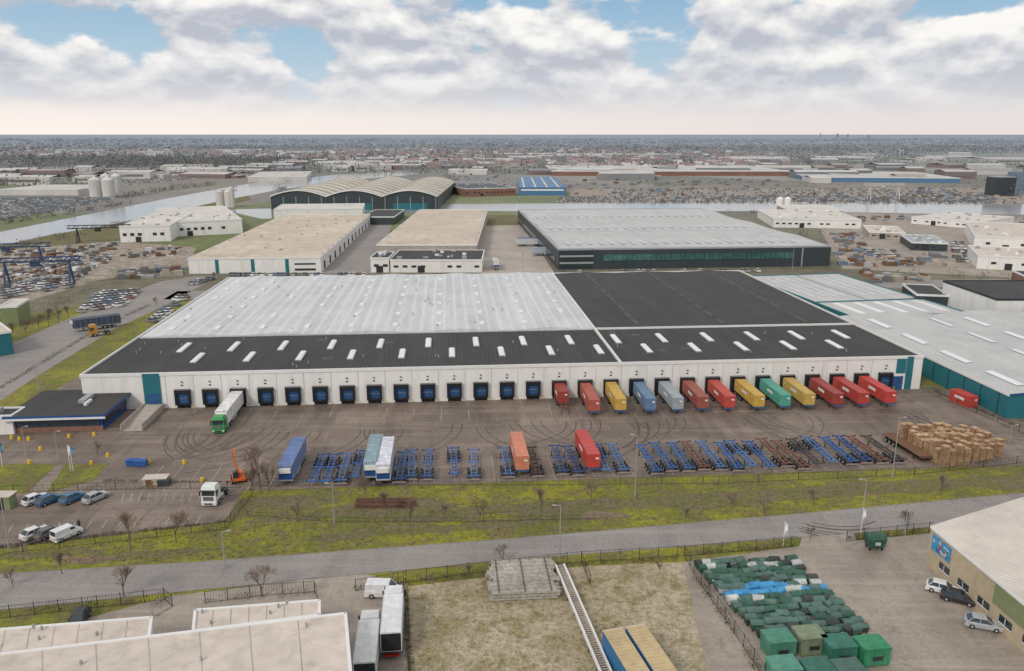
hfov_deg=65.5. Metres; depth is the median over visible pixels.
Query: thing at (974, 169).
industrial halls
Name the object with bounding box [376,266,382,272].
doors
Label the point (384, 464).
semi trailer
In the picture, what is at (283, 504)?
dull grass
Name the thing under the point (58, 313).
bare tree
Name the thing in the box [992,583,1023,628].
cladding
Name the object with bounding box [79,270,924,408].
distribution warehouse
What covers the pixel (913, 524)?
metal fence
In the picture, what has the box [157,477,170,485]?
waste container
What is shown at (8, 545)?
street lamp
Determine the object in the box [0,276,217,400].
side street
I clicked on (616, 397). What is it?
container trailer
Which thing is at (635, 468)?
street lamp
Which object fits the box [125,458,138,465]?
waste container
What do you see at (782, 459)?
container chassis
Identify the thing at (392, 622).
box lorry
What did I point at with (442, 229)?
warehouse
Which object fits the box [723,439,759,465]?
container chassis
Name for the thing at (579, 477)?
metal fence
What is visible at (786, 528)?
flag pole
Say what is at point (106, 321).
semi trailer
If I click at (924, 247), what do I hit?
doors
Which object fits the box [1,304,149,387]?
hedge
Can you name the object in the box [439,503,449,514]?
bare tree
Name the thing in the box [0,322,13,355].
green shed
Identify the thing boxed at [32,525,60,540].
parked car
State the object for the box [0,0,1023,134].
sky
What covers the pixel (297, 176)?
white warehouse
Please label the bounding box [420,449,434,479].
container chassis
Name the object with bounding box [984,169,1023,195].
concrete plant tower
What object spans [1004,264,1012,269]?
doors
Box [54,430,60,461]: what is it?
street lamp
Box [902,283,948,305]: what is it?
grey shed
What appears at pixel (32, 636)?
shed
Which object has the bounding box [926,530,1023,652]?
walls
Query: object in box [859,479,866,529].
street lamp
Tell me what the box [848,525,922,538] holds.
hedge
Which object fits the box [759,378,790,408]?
container trailer
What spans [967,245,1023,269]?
white warehouse
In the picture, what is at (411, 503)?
bare tree
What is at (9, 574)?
bare tree
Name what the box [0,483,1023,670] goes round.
grass tufts
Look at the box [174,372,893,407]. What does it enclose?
dock doors
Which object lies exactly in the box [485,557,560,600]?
timber board stack
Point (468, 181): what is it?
gantry crane
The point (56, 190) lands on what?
white warehouse
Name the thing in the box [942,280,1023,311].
white warehouse
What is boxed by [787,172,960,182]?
long warehouse
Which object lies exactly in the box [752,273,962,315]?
teal warehouse
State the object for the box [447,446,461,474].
container chassis
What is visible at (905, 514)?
bare tree
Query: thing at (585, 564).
metal fence
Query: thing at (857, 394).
container trailer
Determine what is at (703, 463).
container chassis
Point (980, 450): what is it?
pallet stack
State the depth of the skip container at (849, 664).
89.03 m
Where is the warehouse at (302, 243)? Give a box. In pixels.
[187,214,369,273]
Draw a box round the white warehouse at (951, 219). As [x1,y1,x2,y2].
[911,212,1014,227]
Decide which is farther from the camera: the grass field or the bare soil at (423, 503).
the grass field
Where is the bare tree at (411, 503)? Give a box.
[403,498,419,525]
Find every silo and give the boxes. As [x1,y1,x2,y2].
[88,176,119,197]
[100,173,125,195]
[215,189,236,207]
[228,186,236,206]
[775,196,795,209]
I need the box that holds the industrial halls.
[0,148,1023,184]
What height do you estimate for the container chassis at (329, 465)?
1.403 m
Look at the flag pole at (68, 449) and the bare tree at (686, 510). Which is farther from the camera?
the flag pole at (68, 449)
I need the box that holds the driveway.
[751,533,862,670]
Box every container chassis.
[306,453,329,482]
[319,453,340,481]
[333,452,354,483]
[348,449,365,477]
[392,451,409,482]
[404,448,418,479]
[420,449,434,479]
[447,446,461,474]
[467,448,480,479]
[498,446,514,477]
[527,446,544,476]
[548,444,568,474]
[561,445,584,475]
[595,443,613,470]
[605,443,629,472]
[634,444,663,473]
[648,441,678,471]
[666,441,695,471]
[678,440,710,469]
[695,440,727,469]
[713,441,745,470]
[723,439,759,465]
[741,440,777,466]
[755,437,793,466]
[770,439,810,468]
[785,438,825,464]
[799,435,838,461]
[818,436,858,464]
[832,435,873,463]
[844,435,889,463]
[860,434,906,463]
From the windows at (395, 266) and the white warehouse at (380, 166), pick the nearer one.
the windows at (395, 266)
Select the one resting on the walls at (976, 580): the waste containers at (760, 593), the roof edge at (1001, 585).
the roof edge at (1001, 585)
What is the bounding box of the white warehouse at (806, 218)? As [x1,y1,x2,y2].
[757,209,861,228]
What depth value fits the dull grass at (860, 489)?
139.42 m
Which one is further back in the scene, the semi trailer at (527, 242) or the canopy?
the semi trailer at (527, 242)
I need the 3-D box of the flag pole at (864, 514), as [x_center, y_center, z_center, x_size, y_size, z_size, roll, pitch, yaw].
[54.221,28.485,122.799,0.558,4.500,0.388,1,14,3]
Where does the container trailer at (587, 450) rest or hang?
on the asphalt yard at (426, 425)
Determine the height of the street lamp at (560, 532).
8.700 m
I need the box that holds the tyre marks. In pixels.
[139,411,1018,538]
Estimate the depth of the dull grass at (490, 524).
127.19 m
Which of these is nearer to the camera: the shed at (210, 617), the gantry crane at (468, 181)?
the shed at (210, 617)
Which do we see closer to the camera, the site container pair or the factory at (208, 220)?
the site container pair
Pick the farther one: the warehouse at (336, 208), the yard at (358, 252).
the warehouse at (336, 208)
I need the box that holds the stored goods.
[114,169,1023,282]
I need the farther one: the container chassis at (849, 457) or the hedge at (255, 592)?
the container chassis at (849, 457)
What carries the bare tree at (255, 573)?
on the grass verge
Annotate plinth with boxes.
[15,425,103,432]
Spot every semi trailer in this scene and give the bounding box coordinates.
[70,313,120,328]
[214,391,243,424]
[277,437,306,480]
[363,434,382,477]
[375,436,394,480]
[492,257,498,268]
[516,238,537,245]
[517,237,535,238]
[532,247,545,255]
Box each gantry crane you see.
[0,242,51,265]
[0,256,82,287]
[67,224,130,242]
[452,181,483,184]
[864,183,903,199]
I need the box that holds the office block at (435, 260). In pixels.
[390,249,484,272]
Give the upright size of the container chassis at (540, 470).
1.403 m
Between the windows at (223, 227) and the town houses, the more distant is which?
the town houses
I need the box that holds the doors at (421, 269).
[418,266,424,272]
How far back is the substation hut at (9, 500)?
131.01 m
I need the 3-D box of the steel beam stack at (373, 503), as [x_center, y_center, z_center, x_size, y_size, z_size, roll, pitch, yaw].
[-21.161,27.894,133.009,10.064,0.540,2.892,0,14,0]
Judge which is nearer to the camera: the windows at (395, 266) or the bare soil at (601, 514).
the bare soil at (601, 514)
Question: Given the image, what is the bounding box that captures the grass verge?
[0,299,1023,668]
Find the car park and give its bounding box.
[0,490,242,547]
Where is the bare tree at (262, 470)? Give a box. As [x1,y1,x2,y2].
[257,461,281,490]
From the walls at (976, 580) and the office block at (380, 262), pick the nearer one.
the walls at (976, 580)
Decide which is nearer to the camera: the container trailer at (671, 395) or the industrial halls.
the container trailer at (671, 395)
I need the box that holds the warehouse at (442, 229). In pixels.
[376,209,487,252]
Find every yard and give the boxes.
[0,241,195,304]
[0,387,1023,494]
[57,376,81,389]
[87,574,407,670]
[323,225,391,273]
[479,225,553,273]
[562,188,1023,203]
[683,534,1023,670]
[819,213,1023,277]
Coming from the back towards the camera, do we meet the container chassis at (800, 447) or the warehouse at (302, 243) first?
the warehouse at (302, 243)
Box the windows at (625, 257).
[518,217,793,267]
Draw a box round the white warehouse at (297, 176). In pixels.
[248,171,311,181]
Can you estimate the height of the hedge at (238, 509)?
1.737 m
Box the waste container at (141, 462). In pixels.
[134,458,147,466]
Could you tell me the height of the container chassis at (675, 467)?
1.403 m
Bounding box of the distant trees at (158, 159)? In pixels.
[0,137,1023,320]
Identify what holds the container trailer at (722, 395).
on the asphalt yard at (426, 425)
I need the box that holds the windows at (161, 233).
[123,232,163,235]
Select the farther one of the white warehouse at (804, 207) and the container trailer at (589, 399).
the white warehouse at (804, 207)
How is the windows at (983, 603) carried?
attached to the walls at (976, 580)
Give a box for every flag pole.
[0,443,2,466]
[67,445,70,468]
[69,445,72,468]
[783,521,787,545]
[860,508,865,532]
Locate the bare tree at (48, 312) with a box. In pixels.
[42,308,55,324]
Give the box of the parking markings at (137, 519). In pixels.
[7,494,225,532]
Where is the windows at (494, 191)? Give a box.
[466,191,513,193]
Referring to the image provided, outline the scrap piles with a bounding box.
[0,242,184,289]
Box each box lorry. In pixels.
[352,609,380,670]
[380,585,405,656]
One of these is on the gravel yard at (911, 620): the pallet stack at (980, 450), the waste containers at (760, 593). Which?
the waste containers at (760, 593)
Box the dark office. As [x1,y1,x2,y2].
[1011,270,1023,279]
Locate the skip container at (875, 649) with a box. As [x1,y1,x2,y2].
[852,633,892,666]
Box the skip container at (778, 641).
[760,627,797,655]
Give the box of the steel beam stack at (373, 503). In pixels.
[354,497,415,507]
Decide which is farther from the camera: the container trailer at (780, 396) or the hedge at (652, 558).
the container trailer at (780, 396)
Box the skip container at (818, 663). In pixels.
[798,655,837,670]
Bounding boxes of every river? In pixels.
[0,171,417,244]
[229,203,1023,218]
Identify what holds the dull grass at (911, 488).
on the grass verge
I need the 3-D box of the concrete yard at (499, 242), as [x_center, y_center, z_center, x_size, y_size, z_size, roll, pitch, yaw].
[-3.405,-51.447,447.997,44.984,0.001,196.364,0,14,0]
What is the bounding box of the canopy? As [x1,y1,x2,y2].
[1,389,130,421]
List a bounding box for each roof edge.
[0,406,25,418]
[930,525,1023,605]
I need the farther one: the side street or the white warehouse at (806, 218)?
the white warehouse at (806, 218)
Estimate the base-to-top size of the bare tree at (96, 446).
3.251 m
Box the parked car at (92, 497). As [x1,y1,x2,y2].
[81,490,109,503]
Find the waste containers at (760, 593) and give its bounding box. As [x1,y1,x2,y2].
[694,554,869,637]
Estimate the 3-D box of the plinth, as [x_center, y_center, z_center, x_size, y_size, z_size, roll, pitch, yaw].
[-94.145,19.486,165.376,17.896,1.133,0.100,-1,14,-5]
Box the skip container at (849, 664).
[829,657,867,670]
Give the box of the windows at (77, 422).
[14,399,126,427]
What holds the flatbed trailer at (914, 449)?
on the asphalt yard at (426, 425)
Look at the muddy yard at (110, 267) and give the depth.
386.64 m
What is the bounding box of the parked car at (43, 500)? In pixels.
[34,493,61,506]
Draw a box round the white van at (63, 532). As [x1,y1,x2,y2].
[49,523,83,542]
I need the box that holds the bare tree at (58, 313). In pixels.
[54,306,62,322]
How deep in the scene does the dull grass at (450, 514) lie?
129.19 m
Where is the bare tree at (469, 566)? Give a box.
[463,563,473,577]
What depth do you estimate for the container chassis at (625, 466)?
147.81 m
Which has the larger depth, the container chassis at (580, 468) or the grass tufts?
the container chassis at (580, 468)
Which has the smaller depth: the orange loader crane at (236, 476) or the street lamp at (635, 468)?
the street lamp at (635, 468)
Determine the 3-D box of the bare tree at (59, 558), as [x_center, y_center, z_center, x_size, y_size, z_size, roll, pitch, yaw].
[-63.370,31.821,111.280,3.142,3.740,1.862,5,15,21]
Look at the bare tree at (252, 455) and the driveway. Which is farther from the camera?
the bare tree at (252, 455)
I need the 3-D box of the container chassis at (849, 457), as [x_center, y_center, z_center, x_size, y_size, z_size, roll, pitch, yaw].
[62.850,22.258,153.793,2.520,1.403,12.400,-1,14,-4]
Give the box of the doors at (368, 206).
[281,203,426,209]
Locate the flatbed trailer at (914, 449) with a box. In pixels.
[882,432,931,458]
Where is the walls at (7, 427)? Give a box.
[0,409,15,434]
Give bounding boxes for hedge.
[0,519,224,547]
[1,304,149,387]
[1,592,165,615]
[103,477,221,482]
[201,585,313,601]
[222,490,254,527]
[353,554,679,589]
[404,588,415,670]
[686,541,794,553]
[690,571,761,670]
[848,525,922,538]
[934,389,1019,426]
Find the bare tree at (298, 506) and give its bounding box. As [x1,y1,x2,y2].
[290,498,305,521]
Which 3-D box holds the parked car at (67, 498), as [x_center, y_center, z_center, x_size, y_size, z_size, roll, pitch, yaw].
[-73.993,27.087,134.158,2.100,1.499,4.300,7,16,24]
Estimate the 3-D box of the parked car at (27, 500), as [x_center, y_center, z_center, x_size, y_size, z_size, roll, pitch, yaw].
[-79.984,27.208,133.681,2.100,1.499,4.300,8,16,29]
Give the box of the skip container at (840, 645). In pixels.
[820,632,858,658]
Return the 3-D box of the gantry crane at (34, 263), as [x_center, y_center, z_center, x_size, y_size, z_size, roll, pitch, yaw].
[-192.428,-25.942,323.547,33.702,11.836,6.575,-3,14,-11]
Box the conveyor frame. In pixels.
[555,563,611,670]
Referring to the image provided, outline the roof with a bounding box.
[931,497,1023,600]
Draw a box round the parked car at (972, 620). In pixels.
[963,612,1003,632]
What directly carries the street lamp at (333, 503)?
on the grass verge
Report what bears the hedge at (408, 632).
on the grass verge
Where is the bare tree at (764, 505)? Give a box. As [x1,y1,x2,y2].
[758,498,770,513]
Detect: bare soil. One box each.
[62,556,121,563]
[354,500,427,504]
[581,511,633,519]
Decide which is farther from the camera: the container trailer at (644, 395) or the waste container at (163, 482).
the container trailer at (644, 395)
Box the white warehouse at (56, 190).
[0,185,88,194]
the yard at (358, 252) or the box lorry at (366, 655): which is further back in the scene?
the yard at (358, 252)
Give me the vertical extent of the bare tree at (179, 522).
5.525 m
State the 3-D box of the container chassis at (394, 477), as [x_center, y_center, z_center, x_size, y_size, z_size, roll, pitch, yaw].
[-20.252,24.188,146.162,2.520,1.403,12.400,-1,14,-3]
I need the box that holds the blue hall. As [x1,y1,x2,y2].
[518,177,565,194]
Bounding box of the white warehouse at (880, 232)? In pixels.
[863,225,905,239]
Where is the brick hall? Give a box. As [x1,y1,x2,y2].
[454,182,515,196]
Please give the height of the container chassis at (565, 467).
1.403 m
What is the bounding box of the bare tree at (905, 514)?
[898,509,915,531]
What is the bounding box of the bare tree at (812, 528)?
[804,526,815,537]
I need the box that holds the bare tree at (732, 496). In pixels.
[725,493,737,508]
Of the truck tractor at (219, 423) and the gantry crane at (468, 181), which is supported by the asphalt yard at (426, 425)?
the truck tractor at (219, 423)
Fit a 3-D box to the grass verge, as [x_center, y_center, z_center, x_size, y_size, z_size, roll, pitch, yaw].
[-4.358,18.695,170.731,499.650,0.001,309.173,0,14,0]
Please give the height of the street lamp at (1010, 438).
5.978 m
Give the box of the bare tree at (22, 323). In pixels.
[16,318,33,331]
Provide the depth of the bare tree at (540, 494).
128.25 m
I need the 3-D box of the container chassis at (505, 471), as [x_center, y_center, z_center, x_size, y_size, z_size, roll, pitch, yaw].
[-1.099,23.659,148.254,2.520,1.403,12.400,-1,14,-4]
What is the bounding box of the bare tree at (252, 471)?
[241,467,259,493]
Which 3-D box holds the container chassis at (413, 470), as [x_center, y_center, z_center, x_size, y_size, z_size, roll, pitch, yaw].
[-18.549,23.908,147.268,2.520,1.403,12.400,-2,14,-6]
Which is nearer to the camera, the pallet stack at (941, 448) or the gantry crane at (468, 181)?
the pallet stack at (941, 448)
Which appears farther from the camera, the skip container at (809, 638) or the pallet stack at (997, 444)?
the pallet stack at (997, 444)
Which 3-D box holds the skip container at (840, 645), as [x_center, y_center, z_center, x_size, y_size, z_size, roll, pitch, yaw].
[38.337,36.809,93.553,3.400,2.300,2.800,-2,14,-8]
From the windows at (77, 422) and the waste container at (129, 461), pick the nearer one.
the waste container at (129, 461)
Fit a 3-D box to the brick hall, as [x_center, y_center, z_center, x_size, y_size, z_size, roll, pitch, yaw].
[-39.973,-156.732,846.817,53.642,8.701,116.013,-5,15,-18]
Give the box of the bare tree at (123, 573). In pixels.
[112,563,137,596]
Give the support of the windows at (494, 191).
in the brick hall
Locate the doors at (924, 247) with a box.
[922,245,928,250]
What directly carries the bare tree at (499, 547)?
on the grass verge
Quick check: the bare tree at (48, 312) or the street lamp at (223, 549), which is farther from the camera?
the bare tree at (48, 312)
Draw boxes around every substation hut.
[0,491,17,509]
[141,473,169,485]
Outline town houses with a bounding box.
[0,139,1023,168]
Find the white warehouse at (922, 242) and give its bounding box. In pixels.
[900,234,948,251]
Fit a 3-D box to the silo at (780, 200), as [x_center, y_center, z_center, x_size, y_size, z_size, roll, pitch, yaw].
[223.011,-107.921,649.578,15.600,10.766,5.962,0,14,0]
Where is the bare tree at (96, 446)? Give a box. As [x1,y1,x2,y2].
[93,441,102,455]
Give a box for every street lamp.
[0,499,9,549]
[21,426,27,456]
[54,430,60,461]
[221,530,230,568]
[324,482,334,523]
[552,504,560,559]
[630,434,637,496]
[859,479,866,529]
[891,416,906,477]
[904,504,915,534]
[1007,424,1018,452]
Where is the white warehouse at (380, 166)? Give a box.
[331,160,391,169]
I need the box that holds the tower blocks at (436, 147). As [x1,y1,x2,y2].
[147,133,956,160]
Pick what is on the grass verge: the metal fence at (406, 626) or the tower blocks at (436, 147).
the metal fence at (406, 626)
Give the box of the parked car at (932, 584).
[925,577,958,592]
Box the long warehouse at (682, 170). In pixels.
[545,165,788,175]
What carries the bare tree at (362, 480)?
on the grass verge
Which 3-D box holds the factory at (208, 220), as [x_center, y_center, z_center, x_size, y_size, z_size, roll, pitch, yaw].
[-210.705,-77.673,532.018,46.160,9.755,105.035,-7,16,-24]
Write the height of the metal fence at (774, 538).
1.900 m
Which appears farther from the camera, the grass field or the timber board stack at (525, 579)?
the grass field
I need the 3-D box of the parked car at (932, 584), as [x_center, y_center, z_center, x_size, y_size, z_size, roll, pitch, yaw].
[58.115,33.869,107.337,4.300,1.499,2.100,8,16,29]
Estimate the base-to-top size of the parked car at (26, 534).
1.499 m
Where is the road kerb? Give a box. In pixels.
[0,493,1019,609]
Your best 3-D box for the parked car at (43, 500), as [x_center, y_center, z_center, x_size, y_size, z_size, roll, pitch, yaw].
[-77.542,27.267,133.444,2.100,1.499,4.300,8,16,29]
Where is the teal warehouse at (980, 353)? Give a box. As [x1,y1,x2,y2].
[840,310,1023,418]
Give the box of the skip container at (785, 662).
[764,654,803,670]
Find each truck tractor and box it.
[86,323,110,336]
[199,482,227,504]
[210,414,231,432]
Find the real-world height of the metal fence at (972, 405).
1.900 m
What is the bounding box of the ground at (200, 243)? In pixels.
[0,135,1023,317]
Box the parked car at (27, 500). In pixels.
[20,492,45,505]
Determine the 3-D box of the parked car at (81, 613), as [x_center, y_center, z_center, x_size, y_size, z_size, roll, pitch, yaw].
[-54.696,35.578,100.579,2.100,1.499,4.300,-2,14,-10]
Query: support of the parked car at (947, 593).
on the gravel yard at (911, 620)
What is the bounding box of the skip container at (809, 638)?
[791,623,827,655]
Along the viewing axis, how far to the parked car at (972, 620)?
99.21 m
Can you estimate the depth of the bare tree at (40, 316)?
251.87 m
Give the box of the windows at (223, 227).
[180,226,224,230]
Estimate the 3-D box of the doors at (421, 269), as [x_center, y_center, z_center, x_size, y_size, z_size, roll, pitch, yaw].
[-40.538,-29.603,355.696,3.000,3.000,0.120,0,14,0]
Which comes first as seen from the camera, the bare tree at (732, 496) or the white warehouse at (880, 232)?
the bare tree at (732, 496)
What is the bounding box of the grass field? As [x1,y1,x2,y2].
[0,196,250,249]
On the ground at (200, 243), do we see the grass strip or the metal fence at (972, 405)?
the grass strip
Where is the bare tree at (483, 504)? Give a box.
[464,495,491,521]
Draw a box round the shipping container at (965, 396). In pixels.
[949,388,978,407]
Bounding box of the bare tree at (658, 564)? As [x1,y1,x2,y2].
[655,560,663,573]
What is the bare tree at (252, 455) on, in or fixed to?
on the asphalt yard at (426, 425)
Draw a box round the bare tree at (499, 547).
[493,543,508,558]
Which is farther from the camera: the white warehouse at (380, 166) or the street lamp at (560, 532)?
the white warehouse at (380, 166)
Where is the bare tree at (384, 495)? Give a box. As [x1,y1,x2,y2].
[375,489,389,516]
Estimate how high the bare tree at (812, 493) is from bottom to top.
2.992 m
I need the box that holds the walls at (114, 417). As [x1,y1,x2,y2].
[29,405,126,428]
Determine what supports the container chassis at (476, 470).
on the asphalt yard at (426, 425)
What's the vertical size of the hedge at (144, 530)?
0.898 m
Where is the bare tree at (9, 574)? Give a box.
[1,567,16,586]
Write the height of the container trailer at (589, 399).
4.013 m
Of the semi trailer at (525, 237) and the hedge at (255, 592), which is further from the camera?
the semi trailer at (525, 237)
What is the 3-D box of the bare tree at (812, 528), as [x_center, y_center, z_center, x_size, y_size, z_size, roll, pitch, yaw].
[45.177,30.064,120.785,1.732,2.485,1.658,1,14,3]
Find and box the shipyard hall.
[270,177,455,209]
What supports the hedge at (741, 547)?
on the grass verge
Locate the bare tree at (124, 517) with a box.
[115,509,141,549]
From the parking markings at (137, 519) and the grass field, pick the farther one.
the grass field
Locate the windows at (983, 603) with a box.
[938,561,1023,643]
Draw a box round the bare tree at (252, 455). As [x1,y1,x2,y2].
[239,441,267,487]
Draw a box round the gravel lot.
[408,562,707,670]
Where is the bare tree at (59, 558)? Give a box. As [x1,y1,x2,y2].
[50,550,65,573]
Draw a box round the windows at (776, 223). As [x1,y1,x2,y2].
[776,223,854,224]
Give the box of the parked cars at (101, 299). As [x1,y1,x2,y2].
[0,176,1016,322]
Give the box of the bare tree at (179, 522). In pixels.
[167,509,188,542]
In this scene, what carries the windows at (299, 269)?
in the warehouse at (302, 243)
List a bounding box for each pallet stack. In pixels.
[898,422,970,466]
[932,422,992,461]
[952,424,1004,456]
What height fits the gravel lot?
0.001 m
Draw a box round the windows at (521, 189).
[521,189,563,190]
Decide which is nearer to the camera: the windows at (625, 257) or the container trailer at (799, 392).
the container trailer at (799, 392)
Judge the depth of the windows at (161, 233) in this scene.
455.79 m
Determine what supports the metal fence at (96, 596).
on the grass verge
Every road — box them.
[0,493,1023,608]
[166,279,1010,298]
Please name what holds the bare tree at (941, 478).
on the grass verge
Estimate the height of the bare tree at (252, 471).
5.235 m
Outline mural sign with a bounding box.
[931,534,951,562]
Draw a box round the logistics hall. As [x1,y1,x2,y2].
[518,208,831,269]
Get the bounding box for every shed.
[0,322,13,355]
[0,612,351,670]
[0,616,152,651]
[192,599,320,629]
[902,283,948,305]
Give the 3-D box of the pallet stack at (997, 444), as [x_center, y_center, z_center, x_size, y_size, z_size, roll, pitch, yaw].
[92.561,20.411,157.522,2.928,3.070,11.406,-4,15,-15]
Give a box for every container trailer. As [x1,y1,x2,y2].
[510,431,528,471]
[554,383,569,413]
[574,430,600,469]
[580,383,599,413]
[605,382,626,412]
[633,382,655,411]
[658,381,683,411]
[682,380,708,410]
[707,380,735,409]
[734,379,764,408]
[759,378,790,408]
[782,377,815,407]
[809,377,843,406]
[832,377,869,405]
[858,376,896,404]
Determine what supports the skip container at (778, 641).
on the driveway
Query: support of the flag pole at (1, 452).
on the lawn at (19, 475)
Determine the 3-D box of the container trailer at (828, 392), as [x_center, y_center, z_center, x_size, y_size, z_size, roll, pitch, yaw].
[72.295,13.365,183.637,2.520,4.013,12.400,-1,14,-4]
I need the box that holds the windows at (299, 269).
[294,263,315,270]
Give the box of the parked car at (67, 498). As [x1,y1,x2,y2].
[58,491,86,504]
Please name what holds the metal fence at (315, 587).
on the grass verge
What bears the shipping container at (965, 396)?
on the asphalt yard at (426, 425)
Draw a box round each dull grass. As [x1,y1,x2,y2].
[0,547,108,559]
[83,548,228,560]
[229,495,343,517]
[245,497,463,522]
[298,524,482,541]
[387,504,514,521]
[460,515,591,529]
[489,498,611,516]
[592,494,697,508]
[656,490,853,508]
[761,480,923,496]
[886,478,964,493]
[929,473,1023,489]
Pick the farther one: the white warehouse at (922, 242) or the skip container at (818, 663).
the white warehouse at (922, 242)
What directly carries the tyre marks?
on the asphalt yard at (426, 425)
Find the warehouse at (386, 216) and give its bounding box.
[368,209,404,224]
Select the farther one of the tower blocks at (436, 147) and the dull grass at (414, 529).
the tower blocks at (436, 147)
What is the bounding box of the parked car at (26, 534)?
[18,525,46,540]
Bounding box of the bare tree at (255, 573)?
[243,562,278,596]
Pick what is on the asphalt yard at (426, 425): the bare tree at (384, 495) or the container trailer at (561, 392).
the container trailer at (561, 392)
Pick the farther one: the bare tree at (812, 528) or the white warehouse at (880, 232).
the white warehouse at (880, 232)
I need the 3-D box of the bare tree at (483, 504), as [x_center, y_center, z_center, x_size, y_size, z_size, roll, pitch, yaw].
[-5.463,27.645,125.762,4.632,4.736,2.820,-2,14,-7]
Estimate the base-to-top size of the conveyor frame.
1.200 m
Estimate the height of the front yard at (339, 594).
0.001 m
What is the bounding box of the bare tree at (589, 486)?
[584,480,598,497]
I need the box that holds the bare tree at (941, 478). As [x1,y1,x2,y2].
[939,474,949,495]
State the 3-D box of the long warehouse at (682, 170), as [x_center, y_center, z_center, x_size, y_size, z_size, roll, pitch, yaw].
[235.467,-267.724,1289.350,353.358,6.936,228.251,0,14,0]
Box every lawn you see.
[0,463,56,492]
[47,463,109,491]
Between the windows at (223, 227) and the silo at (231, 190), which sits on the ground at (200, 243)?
the silo at (231, 190)
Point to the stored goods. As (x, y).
(844, 256)
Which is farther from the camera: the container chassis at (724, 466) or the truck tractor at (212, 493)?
the container chassis at (724, 466)
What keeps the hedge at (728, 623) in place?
on the grass verge
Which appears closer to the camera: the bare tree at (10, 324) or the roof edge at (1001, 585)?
the roof edge at (1001, 585)
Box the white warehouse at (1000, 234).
[964,221,1023,247]
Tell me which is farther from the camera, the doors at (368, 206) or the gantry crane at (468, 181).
the gantry crane at (468, 181)
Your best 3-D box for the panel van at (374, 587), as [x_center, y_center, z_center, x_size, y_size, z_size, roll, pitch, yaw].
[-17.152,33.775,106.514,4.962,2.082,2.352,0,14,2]
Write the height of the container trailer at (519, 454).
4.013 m
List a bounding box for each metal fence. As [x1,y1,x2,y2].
[0,481,241,491]
[0,487,251,553]
[0,588,172,617]
[204,580,316,602]
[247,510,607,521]
[250,456,1021,485]
[355,546,683,589]
[403,573,408,670]
[582,554,590,585]
[684,536,797,556]
[685,546,765,670]
[846,522,933,540]
[922,383,1023,432]
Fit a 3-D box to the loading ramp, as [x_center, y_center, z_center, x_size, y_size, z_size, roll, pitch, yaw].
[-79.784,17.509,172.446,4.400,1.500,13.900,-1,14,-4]
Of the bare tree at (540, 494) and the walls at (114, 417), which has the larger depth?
the walls at (114, 417)
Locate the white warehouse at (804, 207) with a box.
[777,205,842,212]
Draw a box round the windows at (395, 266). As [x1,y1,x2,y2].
[394,265,478,267]
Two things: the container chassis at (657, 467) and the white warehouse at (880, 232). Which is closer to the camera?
the container chassis at (657, 467)
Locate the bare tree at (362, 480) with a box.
[355,472,367,495]
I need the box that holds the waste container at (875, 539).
[863,532,886,550]
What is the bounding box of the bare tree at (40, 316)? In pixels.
[32,313,44,326]
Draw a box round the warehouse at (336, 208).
[273,203,364,218]
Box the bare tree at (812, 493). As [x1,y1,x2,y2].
[808,488,821,504]
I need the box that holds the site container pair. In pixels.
[602,624,676,670]
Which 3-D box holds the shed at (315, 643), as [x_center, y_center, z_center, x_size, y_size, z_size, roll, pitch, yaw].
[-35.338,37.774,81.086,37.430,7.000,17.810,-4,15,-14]
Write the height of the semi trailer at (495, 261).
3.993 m
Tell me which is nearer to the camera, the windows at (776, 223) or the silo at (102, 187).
the windows at (776, 223)
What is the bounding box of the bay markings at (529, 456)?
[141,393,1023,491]
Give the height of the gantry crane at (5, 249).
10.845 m
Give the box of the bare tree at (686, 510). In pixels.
[680,507,689,521]
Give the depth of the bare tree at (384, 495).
127.70 m
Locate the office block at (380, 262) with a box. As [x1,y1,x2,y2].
[370,250,394,272]
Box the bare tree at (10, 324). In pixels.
[6,322,15,337]
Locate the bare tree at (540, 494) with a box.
[534,487,549,515]
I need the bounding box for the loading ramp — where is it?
[120,403,164,430]
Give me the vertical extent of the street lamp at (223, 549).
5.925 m
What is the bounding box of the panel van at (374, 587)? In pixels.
[364,578,397,598]
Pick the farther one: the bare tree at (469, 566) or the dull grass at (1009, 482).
the dull grass at (1009, 482)
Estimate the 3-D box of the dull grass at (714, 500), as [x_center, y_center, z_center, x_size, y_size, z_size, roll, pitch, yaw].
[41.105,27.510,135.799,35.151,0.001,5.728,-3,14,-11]
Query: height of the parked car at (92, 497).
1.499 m
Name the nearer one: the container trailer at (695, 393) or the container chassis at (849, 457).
the container chassis at (849, 457)
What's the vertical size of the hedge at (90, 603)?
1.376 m
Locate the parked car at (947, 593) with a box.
[939,586,975,606]
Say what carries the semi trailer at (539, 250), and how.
on the concrete yard at (499, 242)
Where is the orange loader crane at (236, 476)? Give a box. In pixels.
[226,448,249,483]
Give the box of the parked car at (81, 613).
[67,606,91,621]
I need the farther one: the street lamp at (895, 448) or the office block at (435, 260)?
the office block at (435, 260)
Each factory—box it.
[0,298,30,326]
[118,212,192,241]
[156,206,242,235]

